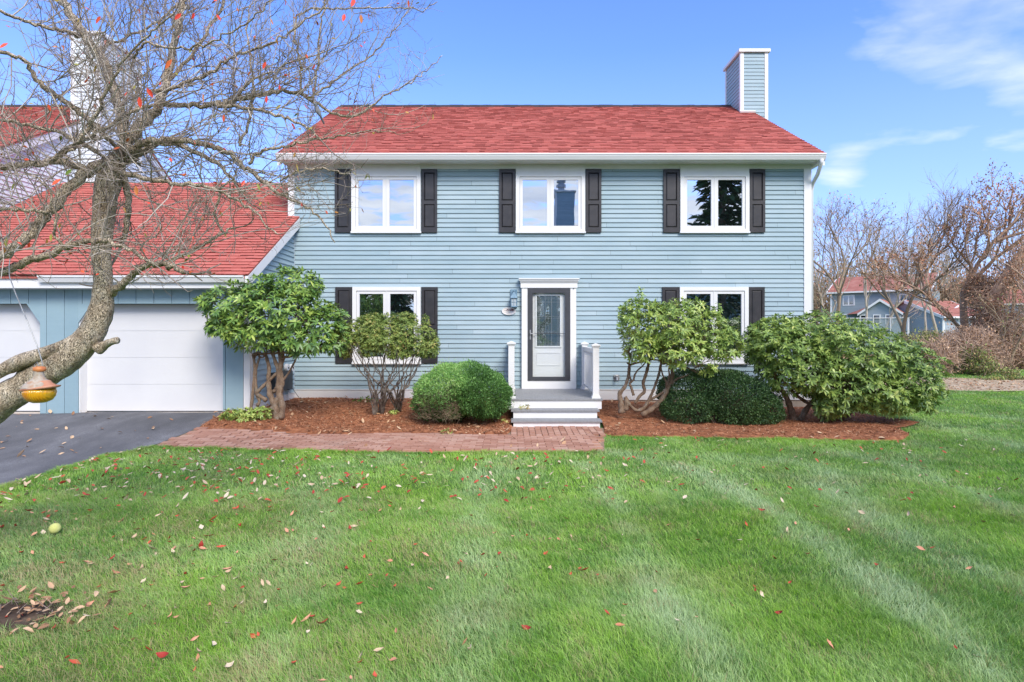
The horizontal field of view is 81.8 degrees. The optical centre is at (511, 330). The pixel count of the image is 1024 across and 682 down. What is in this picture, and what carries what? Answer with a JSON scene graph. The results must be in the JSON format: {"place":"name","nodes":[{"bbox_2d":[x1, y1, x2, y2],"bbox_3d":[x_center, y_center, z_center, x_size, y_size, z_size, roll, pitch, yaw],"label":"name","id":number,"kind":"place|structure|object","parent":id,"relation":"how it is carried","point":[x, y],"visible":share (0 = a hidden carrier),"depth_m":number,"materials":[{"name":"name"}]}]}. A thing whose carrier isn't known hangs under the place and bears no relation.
{"place":"outdoors","nodes":[
{"label":"outdoors","id":0,"kind":"place"},
{"bbox_2d":[0,412,221,486],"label":"driveway","id":1,"kind":"structure","parent":0,"point":[50,433],"depth_m":9.39,"materials":[{"name":"grey asphalt"}]},
{"bbox_2d":[157,425,605,452],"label":"brick path","id":2,"kind":"structure","parent":0,"point":[602,443],"depth_m":8.86,"materials":[{"name":"red brick"}]},
{"bbox_2d":[0,336,1023,681],"bbox_3d":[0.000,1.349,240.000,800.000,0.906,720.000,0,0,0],"label":"lawn","id":3,"kind":"structure","parent":0,"point":[430,616],"depth_m":4.39,"materials":[{"name":"plant"}]},
{"bbox_2d":[0,601,73,636],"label":"bare soil","id":4,"kind":"structure","parent":3,"relation":"on","point":[5,610],"depth_m":3.65,"materials":[{"name":"brown soil"}]},
{"bbox_2d":[0,590,54,615],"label":"dead twigs","id":5,"kind":"object","parent":4,"relation":"on","point":[24,605],"visible":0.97,"depth_m":3.71,"materials":[{"name":"wood"}]},
{"bbox_2d":[48,523,60,533],"bbox_3d":[-3.971,1.720,5.139,0.089,0.090,0.089,0,0,0],"label":"ball","id":6,"kind":"object","parent":3,"relation":"on","point":[53,528],"visible":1,"depth_m":5.11,"materials":[{"name":"yellow rubber"}]},
{"bbox_2d":[0,581,114,634],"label":"leaf litter","id":7,"kind":"object","parent":3,"relation":"on","point":[35,603],"visible":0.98,"depth_m":3.71,"materials":[{"name":"brown plant"}]},
{"bbox_2d":[69,659,80,663],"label":"fallen leaf","id":8,"kind":"object","parent":3,"relation":"on","point":[73,661],"visible":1,"depth_m":3.12,"materials":[{"name":"orange plant"}]},
{"bbox_2d":[0,31,170,211],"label":"townhouse","id":9,"kind":"structure","parent":3,"relation":"on","point":[74,99],"depth_m":15.70,"materials":[{"name":"white paint"}]},
{"bbox_2d":[0,182,299,413],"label":"garage","id":10,"kind":"structure","parent":3,"relation":"on","point":[165,354],"depth_m":11.12,"materials":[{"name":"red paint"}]},
{"bbox_2d":[0,304,39,411],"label":"garage door","id":11,"kind":"structure","parent":10,"relation":"in","point":[16,337],"depth_m":11.12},
{"bbox_2d":[87,304,222,411],"bbox_3d":[-6.664,0.523,11.130,2.633,2.023,0.040,0,0,0],"label":"garage door","id":12,"kind":"structure","parent":10,"relation":"in","point":[163,360],"depth_m":11.12,"materials":[{"name":"white metal"}]},
{"bbox_2d":[271,364,303,400],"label":"utility meters","id":13,"kind":"object","parent":10,"relation":"attached to","point":[288,385],"visible":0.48,"depth_m":12.45,"materials":[{"name":"grey metal"}]},
{"bbox_2d":[156,652,168,657],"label":"fallen leaf","id":14,"kind":"object","parent":3,"relation":"on","point":[161,654],"visible":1,"depth_m":3.17,"materials":[{"name":"red plant"}]},
{"bbox_2d":[0,0,443,423],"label":"crabapple tree","id":15,"kind":"object","parent":3,"relation":"on","point":[80,346],"visible":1,"depth_m":4.18,"materials":[{"name":"brown plant"}]},
{"bbox_2d":[8,246,60,402],"bbox_3d":[-3.020,-0.053,3.659,0.536,0.986,0.184,0,0,22],"label":"bird feeder","id":16,"kind":"object","parent":15,"relation":"hanging from","point":[38,387],"visible":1,"depth_m":3.57,"materials":[{"name":"yellow ceramic"}]},
{"bbox_2d":[314,103,324,123],"bbox_3d":[-1.353,-1.520,4.153,0.074,0.140,0.036,0,0,-20],"label":"bird","id":17,"kind":"object","parent":15,"relation":"on","point":[319,114],"visible":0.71,"depth_m":4.14},
{"bbox_2d":[200,397,511,434],"bbox_3d":[-2.634,1.618,11.406,5.268,0.308,3.588,0,0,0],"label":"mulch bed","id":18,"kind":"object","parent":3,"relation":"on","point":[226,425],"visible":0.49,"depth_m":10.80,"materials":[{"name":"brown wood"}]},
{"bbox_2d":[218,405,271,421],"bbox_3d":[-4.617,1.467,10.216,0.911,0.334,0.631,0,0,0],"label":"ground cover plant","id":19,"kind":"object","parent":18,"relation":"on","point":[239,414],"visible":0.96,"depth_m":10.14,"materials":[{"name":"green plant"}]},
{"bbox_2d":[192,264,351,419],"bbox_3d":[-4.186,0.215,10.388,2.688,2.794,1.298,0,0,0],"label":"rhododendron","id":20,"kind":"object","parent":18,"relation":"on","point":[275,332],"visible":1,"depth_m":10.22,"materials":[{"name":"green plant"}]},
{"bbox_2d":[352,395,380,401],"bbox_3d":[-3.123,1.532,12.670,0.632,0.293,0.246,0,0,0],"label":"plant","id":21,"kind":"object","parent":18,"relation":"on","point":[360,398],"visible":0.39,"depth_m":12.68,"materials":[{"name":"green plant"}]},
{"bbox_2d":[337,311,440,414],"bbox_3d":[-2.428,0.657,11.486,2.101,2.078,0.899,0,0,0],"label":"azalea","id":22,"kind":"object","parent":18,"relation":"on","point":[375,343],"visible":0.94,"depth_m":11.37,"materials":[{"name":"green plant"}]},
{"bbox_2d":[388,409,398,414],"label":"plant","id":23,"kind":"object","parent":18,"relation":"on","point":[392,412],"visible":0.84,"depth_m":11.54,"materials":[{"name":"green plant"}]},
{"bbox_2d":[408,358,515,423],"bbox_3d":[-0.923,1.112,11.004,2.008,1.240,1.743,0,0,0],"label":"yew","id":24,"kind":"object","parent":18,"relation":"on","point":[464,394],"visible":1,"depth_m":10.57,"materials":[{"name":"green plant"}]},
{"bbox_2d":[0,395,899,456],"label":"dry leaves","id":25,"kind":"object","parent":3,"relation":"on","point":[292,413],"visible":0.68,"depth_m":10.34,"materials":[{"name":"brown plant"}]},
{"bbox_2d":[0,436,1018,503],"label":"leaf litter","id":26,"kind":"object","parent":3,"relation":"on","point":[339,499],"visible":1,"depth_m":7.05,"materials":[{"name":"brown plant"}]},
{"bbox_2d":[275,48,826,406],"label":"townhouse","id":27,"kind":"structure","parent":3,"relation":"on","point":[575,226],"depth_m":13.18,"materials":[{"name":"blue paint"}]},
{"bbox_2d":[350,173,421,232],"bbox_3d":[-2.799,-2.831,13.152,1.563,1.339,0.075,0,0,0],"label":"window","id":28,"kind":"structure","parent":27,"relation":"in","point":[391,203],"depth_m":13.17,"materials":[{"name":"glass"}]},
{"bbox_2d":[352,287,421,363],"bbox_3d":[-2.787,-0.107,13.152,1.539,1.714,0.075,0,0,0],"label":"window","id":29,"kind":"structure","parent":27,"relation":"in","point":[365,300],"depth_m":13.15,"materials":[{"name":"white paint"}]},
{"bbox_2d":[502,307,515,314],"bbox_3d":[-0.071,-0.429,13.168,0.312,0.178,0.025,0,0,0],"label":"house plaque","id":30,"kind":"object","parent":27,"relation":"attached to","point":[508,311],"visible":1,"depth_m":13.16,"materials":[{"name":"white paint"}]},
{"bbox_2d":[510,289,516,306],"bbox_3d":[0.042,-0.711,13.079,0.170,0.399,0.208,0,0,0],"label":"wall lantern","id":31,"kind":"object","parent":27,"relation":"attached to","point":[513,297],"depth_m":13.01,"materials":[{"name":"glass"}]},
{"bbox_2d":[533,293,564,376],"bbox_3d":[0.818,0.089,13.163,0.946,2.060,0.035,0,0,0],"label":"front door","id":32,"kind":"structure","parent":27,"relation":"in","point":[548,308],"depth_m":13.16,"materials":[{"name":"white wood"}]},
{"bbox_2d":[528,288,569,380],"bbox_3d":[0.817,0.088,13.069,0.937,2.051,0.097,0,0,0],"label":"storm door","id":33,"kind":"structure","parent":27,"relation":"in","point":[530,290],"depth_m":13.08,"materials":[{"name":"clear glass"}]},
{"bbox_2d":[515,173,585,232],"bbox_3d":[0.855,-2.831,13.152,1.563,1.339,0.075,0,0,0],"label":"window","id":34,"kind":"structure","parent":27,"relation":"in","point":[545,202],"depth_m":13.17,"materials":[{"name":"glass"}]},
{"bbox_2d":[613,375,618,380],"bbox_3d":[2.327,1.050,13.123,0.131,0.139,0.124,0,0,0],"label":"hose bib","id":35,"kind":"object","parent":27,"relation":"attached to","point":[615,377],"visible":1,"depth_m":13.17,"materials":[{"name":"grey metal"}]},
{"bbox_2d":[679,287,748,363],"bbox_3d":[4.492,-0.107,13.152,1.551,1.714,0.075,0,0,0],"label":"window","id":36,"kind":"structure","parent":27,"relation":"in","point":[734,301],"depth_m":13.16,"materials":[{"name":"white paint"}]},
{"bbox_2d":[679,173,749,232],"bbox_3d":[4.507,-2.831,13.152,1.557,1.339,0.075,0,0,0],"label":"window","id":37,"kind":"structure","parent":27,"relation":"in","point":[709,202],"depth_m":13.17,"materials":[{"name":"glass"}]},
{"bbox_2d":[507,341,602,427],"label":"porch steps","id":38,"kind":"structure","parent":3,"relation":"on","point":[581,406],"depth_m":11.16,"materials":[{"name":"white paint"}]},
{"bbox_2d":[597,400,918,440],"bbox_3d":[4.580,1.657,11.304,6.035,0.223,3.792,0,0,0],"label":"mulch bed","id":39,"kind":"object","parent":3,"relation":"on","point":[679,428],"visible":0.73,"depth_m":10.45,"materials":[{"name":"brown wood"}]},
{"bbox_2d":[616,286,746,416],"bbox_3d":[3.115,0.412,10.946,2.444,2.473,1.216,0,0,0],"label":"rhododendron","id":40,"kind":"object","parent":39,"relation":"on","point":[654,345],"visible":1,"depth_m":10.76,"materials":[{"name":"green plant"}]},
{"bbox_2d":[655,364,786,426],"bbox_3d":[3.952,1.230,11.430,2.409,1.138,2.156,0,0,0],"label":"clipped evergreen","id":41,"kind":"object","parent":39,"relation":"on","point":[718,399],"visible":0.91,"depth_m":10.85,"materials":[{"name":"green plant"}]},
{"bbox_2d":[736,308,953,422],"bbox_3d":[6.305,0.701,11.225,3.942,2.270,2.065,0,0,0],"label":"rhododendron","id":42,"kind":"object","parent":39,"relation":"on","point":[815,354],"visible":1,"depth_m":10.68,"materials":[{"name":"green plant"}]},
{"bbox_2d":[813,193,874,340],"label":"bare tree","id":43,"kind":"object","parent":3,"relation":"on","point":[837,262],"visible":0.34,"depth_m":45.01,"materials":[{"name":"orange plant"}]},
{"bbox_2d":[813,190,907,349],"bbox_3d":[15.784,-2.757,30.090,7.144,8.944,6.665,0,0,0],"label":"bare tree","id":44,"kind":"object","parent":3,"relation":"on","point":[839,287],"visible":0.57,"depth_m":29.64,"materials":[{"name":"orange plant"}]},
{"bbox_2d":[840,317,908,352],"bbox_3d":[24.607,0.455,40.255,4.109,2.630,0.166,0,0,22],"label":"screen fence","id":45,"kind":"object","parent":3,"relation":"on","point":[892,324],"visible":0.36,"depth_m":40.00,"materials":[{"name":"white plastic"}]},
{"bbox_2d":[818,201,936,342],"bbox_3d":[23.258,-3.488,38.000,6.724,10.308,5.776,0,0,0],"label":"bare tree","id":46,"kind":"object","parent":3,"relation":"on","point":[885,295],"visible":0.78,"depth_m":37.26,"materials":[{"name":"brown plant"}]},
{"bbox_2d":[839,210,918,317],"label":"bare tree","id":47,"kind":"object","parent":3,"relation":"on","point":[866,296],"visible":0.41,"depth_m":49.45,"materials":[{"name":"orange plant"}]},
{"bbox_2d":[826,272,942,331],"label":"distant house","id":48,"kind":"structure","parent":3,"relation":"on","point":[852,301],"depth_m":63.93,"materials":[{"name":"blue"}]},
{"bbox_2d":[843,295,854,305],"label":"window","id":49,"kind":"structure","parent":48,"relation":"in","point":[848,300],"depth_m":64.77,"materials":[{"name":"white glass"}]},
{"bbox_2d":[873,314,880,317],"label":"window","id":50,"kind":"structure","parent":48,"relation":"in","point":[875,315],"depth_m":60.39,"materials":[{"name":"white paint"}]},
{"bbox_2d":[899,294,911,301],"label":"window","id":51,"kind":"structure","parent":48,"relation":"in","point":[903,295],"depth_m":61.43,"materials":[{"name":"white paint"}]},
{"bbox_2d":[813,256,1023,329],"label":"woods","id":52,"kind":"object","parent":3,"relation":"on","point":[947,296],"visible":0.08,"depth_m":83.93,"materials":[{"name":"brown plant"}]},
{"bbox_2d":[813,248,1023,309],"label":"foliage","id":53,"kind":"object","parent":52,"relation":"attached to","point":[905,273],"visible":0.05,"depth_m":83.58,"materials":[{"name":"orange plant"}]},
{"bbox_2d":[814,377,1023,390],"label":"leaf strip","id":54,"kind":"object","parent":3,"relation":"on","point":[1006,384],"visible":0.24,"depth_m":18.96,"materials":[{"name":"beige plant"}]},
{"bbox_2d":[890,326,947,365],"bbox_3d":[18.916,0.808,27.224,3.949,2.222,2.775,0,0,-27],"label":"olive bush","id":55,"kind":"object","parent":3,"relation":"on","point":[926,334],"visible":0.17,"depth_m":27.14,"materials":[{"name":"green plant"}]},
{"bbox_2d":[887,218,958,318],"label":"bare tree","id":56,"kind":"object","parent":3,"relation":"on","point":[897,303],"visible":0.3,"depth_m":43.00,"materials":[{"name":"orange plant"}]},
{"bbox_2d":[878,203,972,337],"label":"bare tree","id":57,"kind":"object","parent":3,"relation":"on","point":[932,315],"visible":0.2,"depth_m":47.44,"materials":[{"name":"orange plant"}]},
{"bbox_2d":[897,300,974,342],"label":"distant house","id":58,"kind":"structure","parent":3,"relation":"on","point":[915,322],"depth_m":58.16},
{"bbox_2d":[900,211,973,332],"bbox_3d":[27.335,-2.965,37.832,5.028,9.185,3.768,0,0,-41],"label":"bare tree","id":59,"kind":"object","parent":3,"relation":"on","point":[937,283],"visible":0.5,"depth_m":37.74,"materials":[{"name":"orange plant"}]},
{"bbox_2d":[856,158,1023,331],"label":"bare tree","id":60,"kind":"object","parent":3,"relation":"on","point":[929,292],"visible":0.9,"depth_m":30.58,"materials":[{"name":"brown plant"}]},
{"bbox_2d":[955,267,1023,340],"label":"vine heap","id":61,"kind":"object","parent":60,"relation":"attached to","point":[974,281],"visible":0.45,"depth_m":29.32,"materials":[{"name":"brown plant"}]},
{"bbox_2d":[893,168,1004,339],"bbox_3d":[23.166,-3.467,31.656,6.388,10.353,4.878,0,0,0],"label":"bare tree","id":62,"kind":"object","parent":3,"relation":"on","point":[948,209],"visible":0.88,"depth_m":31.37,"materials":[{"name":"brown plant"}]},
{"bbox_2d":[938,276,965,303],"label":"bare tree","id":63,"kind":"object","parent":3,"relation":"on","point":[956,293],"visible":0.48,"depth_m":61.78,"materials":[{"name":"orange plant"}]},
{"bbox_2d":[908,322,1022,375],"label":"bramble thicket","id":64,"kind":"object","parent":3,"relation":"on","point":[958,339],"visible":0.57,"depth_m":23.53,"materials":[{"name":"brown plant"}]},
{"bbox_2d":[952,342,1006,375],"bbox_3d":[17.865,1.224,22.795,1.488,1.560,2.214,0,0,0],"label":"green bramble","id":65,"kind":"object","parent":3,"relation":"on","point":[975,366],"visible":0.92,"depth_m":22.48,"materials":[{"name":"green plant"}]},
{"bbox_2d":[947,236,1023,342],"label":"leaning tree","id":66,"kind":"object","parent":3,"relation":"on","point":[998,287],"visible":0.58,"depth_m":28.83,"materials":[{"name":"brown plant"}]},
{"bbox_2d":[951,167,1023,345],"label":"bare tree","id":67,"kind":"object","parent":3,"relation":"on","point":[1017,222],"visible":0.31,"depth_m":33.99,"materials":[{"name":"brown plant"}]},
{"bbox_2d":[956,209,1023,314],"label":"bare tree","id":68,"kind":"object","parent":3,"relation":"on","point":[1017,271],"visible":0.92,"depth_m":27.05,"materials":[{"name":"brown plant"}]},
{"bbox_2d":[961,289,1023,368],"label":"brush row","id":69,"kind":"object","parent":3,"relation":"on","point":[1019,350],"visible":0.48,"depth_m":26.71,"materials":[{"name":"brown plant"}]},
{"bbox_2d":[972,289,1023,335],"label":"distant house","id":70,"kind":"structure","parent":3,"relation":"on","point":[1011,301],"depth_m":65.53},
{"bbox_2d":[973,293,1023,351],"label":"sapling","id":71,"kind":"object","parent":3,"relation":"on","point":[1004,326],"visible":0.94,"depth_m":25.85,"materials":[{"name":"brown plant"}]},
{"bbox_2d":[975,374,1023,379],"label":"grass","id":72,"kind":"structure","parent":3,"relation":"on","point":[1001,378],"depth_m":20.75,"materials":[{"name":"green plant"}]},
{"bbox_2d":[997,365,1023,377],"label":"yellow bush","id":73,"kind":"object","parent":3,"relation":"on","point":[1008,371],"visible":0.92,"depth_m":21.23,"materials":[{"name":"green plant"}]},
{"bbox_2d":[1009,296,1023,368],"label":"sapling","id":74,"kind":"object","parent":3,"relation":"on","point":[1018,342],"visible":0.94,"depth_m":24.85,"materials":[{"name":"brown plant"}]},
{"bbox_2d":[0,0,1023,327],"label":"sky","id":75,"kind":"structure","parent":0,"point":[894,93],"materials":[{"name":"blue"}]}
]}

